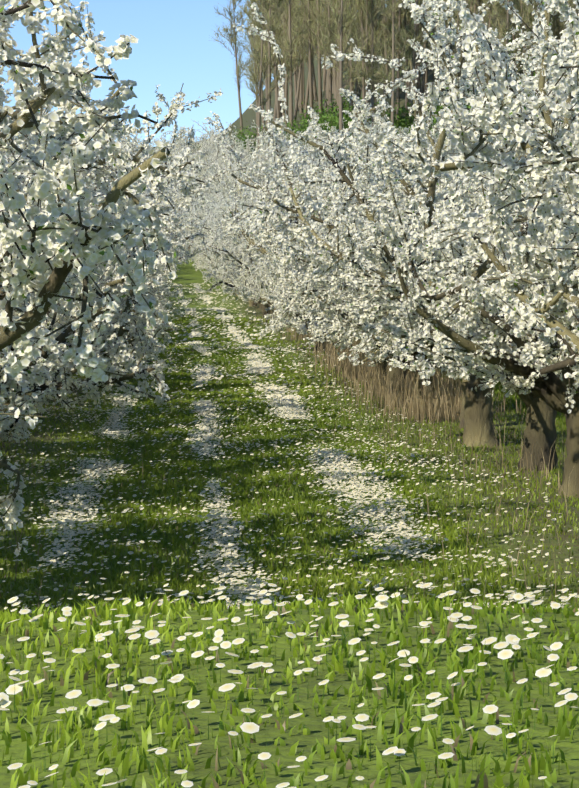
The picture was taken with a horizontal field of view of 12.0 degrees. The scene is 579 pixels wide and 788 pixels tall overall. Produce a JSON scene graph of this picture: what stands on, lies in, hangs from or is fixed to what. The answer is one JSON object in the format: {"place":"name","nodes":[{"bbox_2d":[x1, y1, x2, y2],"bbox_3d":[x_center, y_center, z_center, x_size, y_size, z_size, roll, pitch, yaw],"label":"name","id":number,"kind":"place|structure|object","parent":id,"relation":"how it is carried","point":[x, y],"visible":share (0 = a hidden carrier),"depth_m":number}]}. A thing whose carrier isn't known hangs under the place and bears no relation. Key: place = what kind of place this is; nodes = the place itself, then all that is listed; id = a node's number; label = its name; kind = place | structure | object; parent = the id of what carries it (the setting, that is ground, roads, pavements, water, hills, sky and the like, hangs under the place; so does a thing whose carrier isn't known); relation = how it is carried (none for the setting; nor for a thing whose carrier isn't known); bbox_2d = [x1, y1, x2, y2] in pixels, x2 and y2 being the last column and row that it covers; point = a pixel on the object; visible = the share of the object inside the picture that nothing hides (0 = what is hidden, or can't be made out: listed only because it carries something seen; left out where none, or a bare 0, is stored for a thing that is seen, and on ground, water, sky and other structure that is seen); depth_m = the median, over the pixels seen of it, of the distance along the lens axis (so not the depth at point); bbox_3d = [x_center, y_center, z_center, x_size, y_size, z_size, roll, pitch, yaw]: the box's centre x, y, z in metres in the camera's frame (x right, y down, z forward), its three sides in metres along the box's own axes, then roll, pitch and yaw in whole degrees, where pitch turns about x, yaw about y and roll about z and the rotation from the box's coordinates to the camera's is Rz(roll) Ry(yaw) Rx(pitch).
{"place":"outdoors","nodes":[
{"label":"outdoors","id":0,"kind":"place"},
{"bbox_2d":[0,0,385,146],"label":"sky","id":1,"kind":"structure","parent":0,"point":[173,48]},
{"bbox_2d":[0,0,578,787],"bbox_3d":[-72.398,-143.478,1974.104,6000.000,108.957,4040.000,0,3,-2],"label":"orchard ground","id":2,"kind":"structure","parent":0,"point":[186,276],"depth_m":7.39},
{"bbox_2d":[0,0,114,556],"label":"plum tree","id":3,"kind":"object","parent":2,"relation":"on","point":[15,501],"visible":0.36,"depth_m":12.17},
{"bbox_2d":[0,0,114,369],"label":"plum tree","id":4,"kind":"object","parent":2,"relation":"on","point":[56,349],"visible":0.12,"depth_m":15.30},
{"bbox_2d":[0,66,138,341],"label":"plum tree","id":5,"kind":"object","parent":2,"relation":"on","point":[125,315],"visible":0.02,"depth_m":28.18},
{"bbox_2d":[6,78,156,379],"bbox_3d":[-3.729,-1.579,30.483,4.592,4.064,4.808,1,3,22],"label":"plum tree","id":6,"kind":"object","parent":2,"relation":"on","point":[125,306],"visible":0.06,"depth_m":30.26},
{"bbox_2d":[1,108,171,409],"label":"plum tree","id":7,"kind":"object","parent":2,"relation":"on","point":[160,208],"visible":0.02,"depth_m":24.41},
{"bbox_2d":[0,1,177,414],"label":"plum tree","id":8,"kind":"object","parent":2,"relation":"on","point":[118,353],"visible":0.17,"depth_m":21.46},
{"bbox_2d":[1,76,177,405],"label":"plum tree","id":9,"kind":"object","parent":2,"relation":"on","point":[164,219],"visible":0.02,"depth_m":33.48},
{"bbox_2d":[0,0,181,465],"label":"plum tree","id":10,"kind":"object","parent":2,"relation":"on","point":[64,246],"visible":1,"depth_m":9.18},
{"bbox_2d":[4,132,185,320],"bbox_3d":[-3.792,-2.818,51.115,4.158,4.609,3.462,-1,3,-19],"label":"plum tree","id":11,"kind":"object","parent":2,"relation":"on","point":[164,294],"visible":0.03,"depth_m":51.51},
{"bbox_2d":[0,83,222,442],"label":"plum tree","id":12,"kind":"object","parent":2,"relation":"on","point":[156,187],"visible":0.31,"depth_m":19.08},
{"bbox_2d":[30,149,216,394],"bbox_3d":[-3.123,-1.862,37.037,4.629,4.122,4.846,-1,3,-17],"label":"plum tree","id":13,"kind":"object","parent":2,"relation":"on","point":[165,270],"visible":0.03,"depth_m":37.31},
{"bbox_2d":[67,137,193,347],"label":"plum tree","id":14,"kind":"object","parent":2,"relation":"on","point":[177,201],"visible":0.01,"depth_m":39.22},
{"bbox_2d":[95,168,181,346],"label":"plum tree","id":15,"kind":"object","parent":2,"relation":"on","point":[164,231],"depth_m":41.81},
{"bbox_2d":[121,168,177,315],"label":"plum tree","id":16,"kind":"object","parent":2,"relation":"on","point":[168,283],"visible":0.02,"depth_m":61.00},
{"bbox_2d":[107,84,206,209],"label":"plum tree","id":17,"kind":"object","parent":2,"relation":"on","point":[162,98],"visible":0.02,"depth_m":44.76},
{"bbox_2d":[112,157,221,316],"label":"plum tree","id":18,"kind":"object","parent":2,"relation":"on","point":[191,213],"visible":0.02,"depth_m":55.18},
{"bbox_2d":[152,216,198,303],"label":"plum tree","id":19,"kind":"object","parent":2,"relation":"on","point":[183,217],"depth_m":79.13},
{"bbox_2d":[156,210,200,303],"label":"plum tree","id":20,"kind":"object","parent":2,"relation":"on","point":[193,253],"visible":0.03,"depth_m":75.24},
{"bbox_2d":[178,205,219,269],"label":"plum tree","id":21,"kind":"object","parent":2,"relation":"on","point":[199,238],"visible":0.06,"depth_m":127.75},
{"bbox_2d":[176,196,223,270],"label":"plum tree","id":22,"kind":"object","parent":2,"relation":"on","point":[205,200],"visible":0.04,"depth_m":143.07},
{"bbox_2d":[177,193,225,227],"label":"plum tree","id":23,"kind":"object","parent":2,"relation":"on","point":[217,196],"visible":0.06,"depth_m":155.33},
{"bbox_2d":[190,155,230,198],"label":"plum tree","id":24,"kind":"object","parent":2,"relation":"on","point":[207,160],"visible":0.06,"depth_m":223.43},
{"bbox_2d":[182,202,240,268],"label":"plum tree","id":25,"kind":"object","parent":2,"relation":"on","point":[199,264],"visible":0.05,"depth_m":131.11},
{"bbox_2d":[186,202,241,290],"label":"plum tree","id":26,"kind":"object","parent":2,"relation":"on","point":[206,226],"visible":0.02,"depth_m":121.53},
{"bbox_2d":[196,201,245,297],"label":"plum tree","id":27,"kind":"object","parent":2,"relation":"on","point":[209,256],"visible":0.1,"depth_m":113.04},
{"bbox_2d":[194,136,249,169],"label":"plum tree","id":28,"kind":"object","parent":2,"relation":"on","point":[217,149],"visible":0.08,"depth_m":249.09},
{"bbox_2d":[198,168,250,211],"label":"plum tree","id":29,"kind":"object","parent":2,"relation":"on","point":[227,191],"visible":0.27,"depth_m":192.25},
{"bbox_2d":[206,122,253,161],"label":"plum tree","id":30,"kind":"object","parent":2,"relation":"on","point":[212,135],"visible":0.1,"depth_m":272.67},
{"bbox_2d":[202,193,258,305],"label":"plum tree","id":31,"kind":"object","parent":2,"relation":"on","point":[251,302],"visible":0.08,"depth_m":101.29},
{"bbox_2d":[199,212,262,308],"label":"plum tree","id":32,"kind":"object","parent":2,"relation":"on","point":[228,259],"visible":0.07,"depth_m":97.86},
{"bbox_2d":[198,190,263,281],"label":"plum tree","id":33,"kind":"object","parent":2,"relation":"on","point":[213,213],"visible":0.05,"depth_m":110.48},
{"bbox_2d":[206,157,255,198],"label":"plum tree","id":34,"kind":"object","parent":2,"relation":"on","point":[211,169],"visible":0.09,"depth_m":200.67},
{"bbox_2d":[211,135,253,161],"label":"plum tree","id":35,"kind":"object","parent":2,"relation":"on","point":[230,139],"visible":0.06,"depth_m":252.15},
{"bbox_2d":[208,0,259,139],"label":"forest tree","id":36,"kind":"object","parent":2,"relation":"on","point":[239,64],"visible":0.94,"depth_m":337.89},
{"bbox_2d":[204,245,264,313],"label":"plum tree","id":37,"kind":"object","parent":2,"relation":"on","point":[231,287],"visible":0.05,"depth_m":92.01},
{"bbox_2d":[218,145,258,188],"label":"plum tree","id":38,"kind":"object","parent":2,"relation":"on","point":[230,158],"visible":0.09,"depth_m":224.17},
{"bbox_2d":[195,198,286,319],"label":"plum tree","id":39,"kind":"object","parent":2,"relation":"on","point":[225,254],"visible":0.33,"depth_m":79.86},
{"bbox_2d":[210,177,279,295],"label":"plum tree","id":40,"kind":"object","parent":2,"relation":"on","point":[234,235],"visible":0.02,"depth_m":74.80},
{"bbox_2d":[230,124,262,154],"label":"hill shrub","id":41,"kind":"object","parent":2,"relation":"on","point":[244,136],"visible":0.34,"depth_m":296.42},
{"bbox_2d":[208,166,286,205],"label":"plum tree","id":42,"kind":"object","parent":2,"relation":"on","point":[234,182],"visible":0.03,"depth_m":199.63},
{"bbox_2d":[238,0,264,129],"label":"forest tree","id":43,"kind":"object","parent":2,"relation":"on","point":[263,121],"visible":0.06,"depth_m":439.41},
{"bbox_2d":[232,202,270,316],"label":"plum tree","id":44,"kind":"object","parent":2,"relation":"on","point":[267,311],"depth_m":89.12},
{"bbox_2d":[236,11,267,132],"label":"forest tree","id":45,"kind":"object","parent":2,"relation":"on","point":[253,68],"visible":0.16,"depth_m":420.40},
{"bbox_2d":[210,175,295,331],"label":"plum tree","id":46,"kind":"object","parent":2,"relation":"on","point":[232,233],"visible":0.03,"depth_m":71.96},
{"bbox_2d":[227,0,279,147],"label":"forest tree","id":47,"kind":"object","parent":2,"relation":"on","point":[258,59],"visible":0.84,"depth_m":290.03},
{"bbox_2d":[232,0,275,124],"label":"forest tree","id":48,"kind":"object","parent":2,"relation":"on","point":[248,37],"visible":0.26,"depth_m":396.02},
{"bbox_2d":[236,258,283,327],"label":"plum tree","id":49,"kind":"object","parent":2,"relation":"on","point":[254,290],"visible":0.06,"depth_m":76.87},
{"bbox_2d":[247,0,278,128],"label":"forest tree","id":50,"kind":"object","parent":2,"relation":"on","point":[266,80],"visible":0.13,"depth_m":369.97},
{"bbox_2d":[249,120,277,161],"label":"plum tree","id":51,"kind":"object","parent":2,"relation":"on","point":[266,125],"visible":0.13,"depth_m":277.85},
{"bbox_2d":[235,0,296,122],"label":"forest tree","id":52,"kind":"object","parent":2,"relation":"on","point":[269,44],"visible":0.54,"depth_m":297.32},
{"bbox_2d":[207,159,326,350],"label":"plum tree","id":53,"kind":"object","parent":2,"relation":"on","point":[268,267],"visible":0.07,"depth_m":56.48},
{"bbox_2d":[247,0,304,129],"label":"forest tree","id":54,"kind":"object","parent":2,"relation":"on","point":[276,67],"visible":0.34,"depth_m":313.45},
{"bbox_2d":[253,180,301,325],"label":"plum tree","id":55,"kind":"object","parent":2,"relation":"on","point":[267,290],"visible":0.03,"depth_m":67.95},
{"bbox_2d":[261,0,305,122],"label":"forest tree","id":56,"kind":"object","parent":2,"relation":"on","point":[283,4],"visible":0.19,"depth_m":363.35},
{"bbox_2d":[258,165,308,336],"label":"plum tree","id":57,"kind":"object","parent":2,"relation":"on","point":[269,272],"visible":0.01,"depth_m":66.03},
{"bbox_2d":[0,283,578,787],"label":"daisy flowers","id":58,"kind":"object","parent":2,"relation":"on","point":[278,401],"visible":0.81,"depth_m":17.10},
{"bbox_2d":[0,304,578,609],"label":"dry grass stalks","id":59,"kind":"object","parent":2,"relation":"on","point":[443,405],"visible":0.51,"depth_m":31.39},
{"bbox_2d":[178,104,403,380],"bbox_3d":[0.803,-1.951,38.197,4.350,4.113,3.848,-1,3,-14],"label":"plum tree","id":60,"kind":"object","parent":2,"relation":"on","point":[281,142],"visible":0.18,"depth_m":37.62},
{"bbox_2d":[266,0,316,127],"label":"forest tree","id":61,"kind":"object","parent":2,"relation":"on","point":[299,60],"visible":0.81,"depth_m":304.33},
{"bbox_2d":[275,0,307,121],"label":"forest tree","id":62,"kind":"object","parent":2,"relation":"on","point":[286,88],"visible":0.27,"depth_m":354.35},
{"bbox_2d":[268,288,314,341],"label":"plum tree","id":63,"kind":"object","parent":2,"relation":"on","point":[278,293],"visible":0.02,"depth_m":62.90},
{"bbox_2d":[283,0,316,125],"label":"forest tree","id":64,"kind":"object","parent":2,"relation":"on","point":[298,89],"visible":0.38,"depth_m":349.01},
{"bbox_2d":[287,3,314,113],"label":"forest tree","id":65,"kind":"object","parent":2,"relation":"on","point":[301,96],"visible":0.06,"depth_m":385.05},
{"bbox_2d":[287,0,323,119],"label":"forest tree","id":66,"kind":"object","parent":2,"relation":"on","point":[309,47],"visible":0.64,"depth_m":332.89},
{"bbox_2d":[294,0,320,119],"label":"forest tree","id":67,"kind":"object","parent":2,"relation":"on","point":[306,98],"visible":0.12,"depth_m":354.63},
{"bbox_2d":[291,0,335,116],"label":"forest tree","id":68,"kind":"object","parent":2,"relation":"on","point":[319,77],"visible":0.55,"depth_m":330.21},
{"bbox_2d":[247,147,382,355],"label":"plum tree","id":69,"kind":"object","parent":2,"relation":"on","point":[252,249],"depth_m":49.99},
{"bbox_2d":[292,112,338,146],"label":"hill shrub","id":70,"kind":"object","parent":2,"relation":"on","point":[306,127],"visible":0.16,"depth_m":291.21},
{"bbox_2d":[310,7,321,102],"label":"forest tree","id":71,"kind":"object","parent":2,"relation":"on","point":[314,87],"visible":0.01,"depth_m":393.54},
{"bbox_2d":[298,0,335,83],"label":"forest tree","id":72,"kind":"object","parent":2,"relation":"on","point":[316,29],"visible":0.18,"depth_m":324.49},
{"bbox_2d":[298,3,335,106],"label":"forest tree","id":73,"kind":"object","parent":2,"relation":"on","point":[334,83],"visible":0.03,"depth_m":348.86},
{"bbox_2d":[308,0,335,117],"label":"forest tree","id":74,"kind":"object","parent":2,"relation":"on","point":[327,55],"visible":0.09,"depth_m":325.03},
{"bbox_2d":[312,0,337,116],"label":"forest tree","id":75,"kind":"object","parent":2,"relation":"on","point":[330,84],"visible":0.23,"depth_m":317.31},
{"bbox_2d":[310,3,342,72],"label":"forest tree","id":76,"kind":"object","parent":2,"relation":"on","point":[325,23],"visible":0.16,"depth_m":319.65},
{"bbox_2d":[304,102,350,144],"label":"hill shrub","id":77,"kind":"object","parent":2,"relation":"on","point":[336,125],"visible":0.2,"depth_m":290.31},
{"bbox_2d":[294,97,361,123],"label":"hill shrub","id":78,"kind":"object","parent":2,"relation":"on","point":[335,103],"visible":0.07,"depth_m":305.21},
{"bbox_2d":[295,106,370,129],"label":"hill shrub","id":79,"kind":"object","parent":2,"relation":"on","point":[329,117],"visible":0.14,"depth_m":293.17},
{"bbox_2d":[213,130,456,408],"bbox_3d":[1.131,-1.338,32.233,3.306,3.421,3.738,2,3,40],"label":"plum tree","id":80,"kind":"object","parent":2,"relation":"on","point":[385,346],"visible":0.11,"depth_m":31.95},
{"bbox_2d":[269,119,405,354],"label":"plum tree","id":81,"kind":"object","parent":2,"relation":"on","point":[357,342],"depth_m":46.68},
{"bbox_2d":[311,0,363,115],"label":"forest tree","id":82,"kind":"object","parent":2,"relation":"on","point":[325,49],"visible":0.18,"depth_m":307.82},
{"bbox_2d":[315,0,364,114],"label":"forest tree","id":83,"kind":"object","parent":2,"relation":"on","point":[328,26],"visible":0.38,"depth_m":302.19},
{"bbox_2d":[316,0,373,131],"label":"forest tree","id":84,"kind":"object","parent":2,"relation":"on","point":[342,20],"visible":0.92,"depth_m":287.25},
{"bbox_2d":[242,127,452,374],"bbox_3d":[1.314,-2.129,42.093,3.736,4.074,4.224,-1,3,-13],"label":"plum tree","id":85,"kind":"object","parent":2,"relation":"on","point":[283,303],"visible":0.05,"depth_m":41.78},
{"bbox_2d":[318,106,376,148],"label":"hill shrub","id":86,"kind":"object","parent":2,"relation":"on","point":[345,125],"visible":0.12,"depth_m":292.01},
{"bbox_2d":[315,0,384,117],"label":"forest tree","id":87,"kind":"object","parent":2,"relation":"on","point":[351,84],"visible":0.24,"depth_m":299.39},
{"bbox_2d":[270,78,439,395],"bbox_3d":[1.028,-1.899,35.202,3.103,4.289,3.726,-2,3,-33],"label":"plum tree","id":88,"kind":"object","parent":2,"relation":"on","point":[319,230],"visible":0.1,"depth_m":35.39},
{"bbox_2d":[330,0,389,124],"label":"forest tree","id":89,"kind":"object","parent":2,"relation":"on","point":[367,41],"visible":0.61,"depth_m":292.29},
{"bbox_2d":[345,1,382,103],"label":"forest tree","id":90,"kind":"object","parent":2,"relation":"on","point":[359,91],"visible":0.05,"depth_m":308.12},
{"bbox_2d":[339,0,390,108],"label":"forest tree","id":91,"kind":"object","parent":2,"relation":"on","point":[363,89],"visible":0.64,"depth_m":296.46},
{"bbox_2d":[338,0,391,107],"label":"forest tree","id":92,"kind":"object","parent":2,"relation":"on","point":[376,40],"visible":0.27,"depth_m":297.25},
{"bbox_2d":[349,0,391,126],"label":"forest tree","id":93,"kind":"object","parent":2,"relation":"on","point":[368,62],"visible":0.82,"depth_m":291.28},
{"bbox_2d":[369,5,395,99],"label":"forest tree","id":94,"kind":"object","parent":2,"relation":"on","point":[383,45],"visible":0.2,"depth_m":331.13},
{"bbox_2d":[382,1,388,78],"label":"forest tree","id":95,"kind":"object","parent":2,"relation":"on","point":[386,67],"visible":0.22,"depth_m":348.89},
{"bbox_2d":[365,0,412,119],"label":"forest tree","id":96,"kind":"object","parent":2,"relation":"on","point":[399,25],"visible":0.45,"depth_m":298.54},
{"bbox_2d":[232,2,562,428],"bbox_3d":[1.409,-1.784,29.238,4.119,4.649,2.531,-1,3,-14],"label":"plum tree","id":97,"kind":"object","parent":2,"relation":"on","point":[405,186],"visible":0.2,"depth_m":28.86},
{"bbox_2d":[379,93,415,134],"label":"hill shrub","id":98,"kind":"object","parent":2,"relation":"on","point":[401,119],"visible":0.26,"depth_m":294.32},
{"bbox_2d":[370,0,426,125],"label":"forest tree","id":99,"kind":"object","parent":2,"relation":"on","point":[394,3],"visible":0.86,"depth_m":287.22},
{"bbox_2d":[376,0,421,124],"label":"forest tree","id":100,"kind":"object","parent":2,"relation":"on","point":[418,58],"visible":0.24,"depth_m":300.68},
{"bbox_2d":[228,0,576,447],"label":"plum tree","id":101,"kind":"object","parent":2,"relation":"on","point":[477,407],"visible":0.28,"depth_m":26.06},
{"bbox_2d":[390,1,422,115],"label":"forest tree","id":102,"kind":"object","parent":2,"relation":"on","point":[406,95],"visible":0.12,"depth_m":314.98},
{"bbox_2d":[387,0,447,123],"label":"forest tree","id":103,"kind":"object","parent":2,"relation":"on","point":[413,51],"visible":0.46,"depth_m":295.86},
{"bbox_2d":[409,0,434,100],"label":"forest tree","id":104,"kind":"object","parent":2,"relation":"on","point":[423,82],"visible":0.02,"depth_m":316.45},
{"bbox_2d":[402,0,443,114],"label":"forest tree","id":105,"kind":"object","parent":2,"relation":"on","point":[418,84],"visible":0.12,"depth_m":309.07},
{"bbox_2d":[444,0,468,72],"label":"forest tree","id":106,"kind":"object","parent":2,"relation":"on","point":[456,48],"visible":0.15,"depth_m":291.23},
{"bbox_2d":[449,0,477,83],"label":"forest tree","id":107,"kind":"object","parent":2,"relation":"on","point":[457,15],"visible":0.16,"depth_m":290.58},
{"bbox_2d":[359,0,578,497],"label":"plum tree","id":108,"kind":"object","parent":2,"relation":"on","point":[554,391],"visible":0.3,"depth_m":19.97},
{"bbox_2d":[362,0,578,372],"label":"plum tree","id":109,"kind":"object","parent":2,"relation":"on","point":[544,267],"visible":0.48,"depth_m":16.95},
{"bbox_2d":[376,0,578,384],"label":"plum tree","id":110,"kind":"object","parent":2,"relation":"on","point":[553,211],"visible":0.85,"depth_m":13.64},
{"bbox_2d":[390,0,576,471],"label":"plum tree","id":111,"kind":"object","parent":2,"relation":"on","point":[540,428],"visible":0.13,"depth_m":22.62},
{"bbox_2d":[476,0,497,81],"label":"forest tree","id":112,"kind":"object","parent":2,"relation":"on","point":[489,17],"visible":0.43,"depth_m":312.10},
{"bbox_2d":[470,0,530,75],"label":"forest tree","id":113,"kind":"object","parent":2,"relation":"on","point":[502,12],"visible":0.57,"depth_m":288.43},
{"bbox_2d":[437,0,578,258],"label":"plum tree","id":114,"kind":"object","parent":2,"relation":"on","point":[506,168],"visible":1,"depth_m":11.41},
{"bbox_2d":[483,0,535,60],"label":"forest tree","id":115,"kind":"object","parent":2,"relation":"on","point":[506,28],"visible":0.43,"depth_m":287.93},
{"bbox_2d":[511,0,549,92],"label":"forest tree","id":116,"kind":"object","parent":2,"relation":"on","point":[532,73],"visible":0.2,"depth_m":291.77},
{"bbox_2d":[510,0,559,73],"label":"forest tree","id":117,"kind":"object","parent":2,"relation":"on","point":[529,12],"visible":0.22,"depth_m":288.47},
{"bbox_2d":[530,5,565,97],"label":"forest tree","id":118,"kind":"object","parent":2,"relation":"on","point":[554,30],"visible":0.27,"depth_m":290.76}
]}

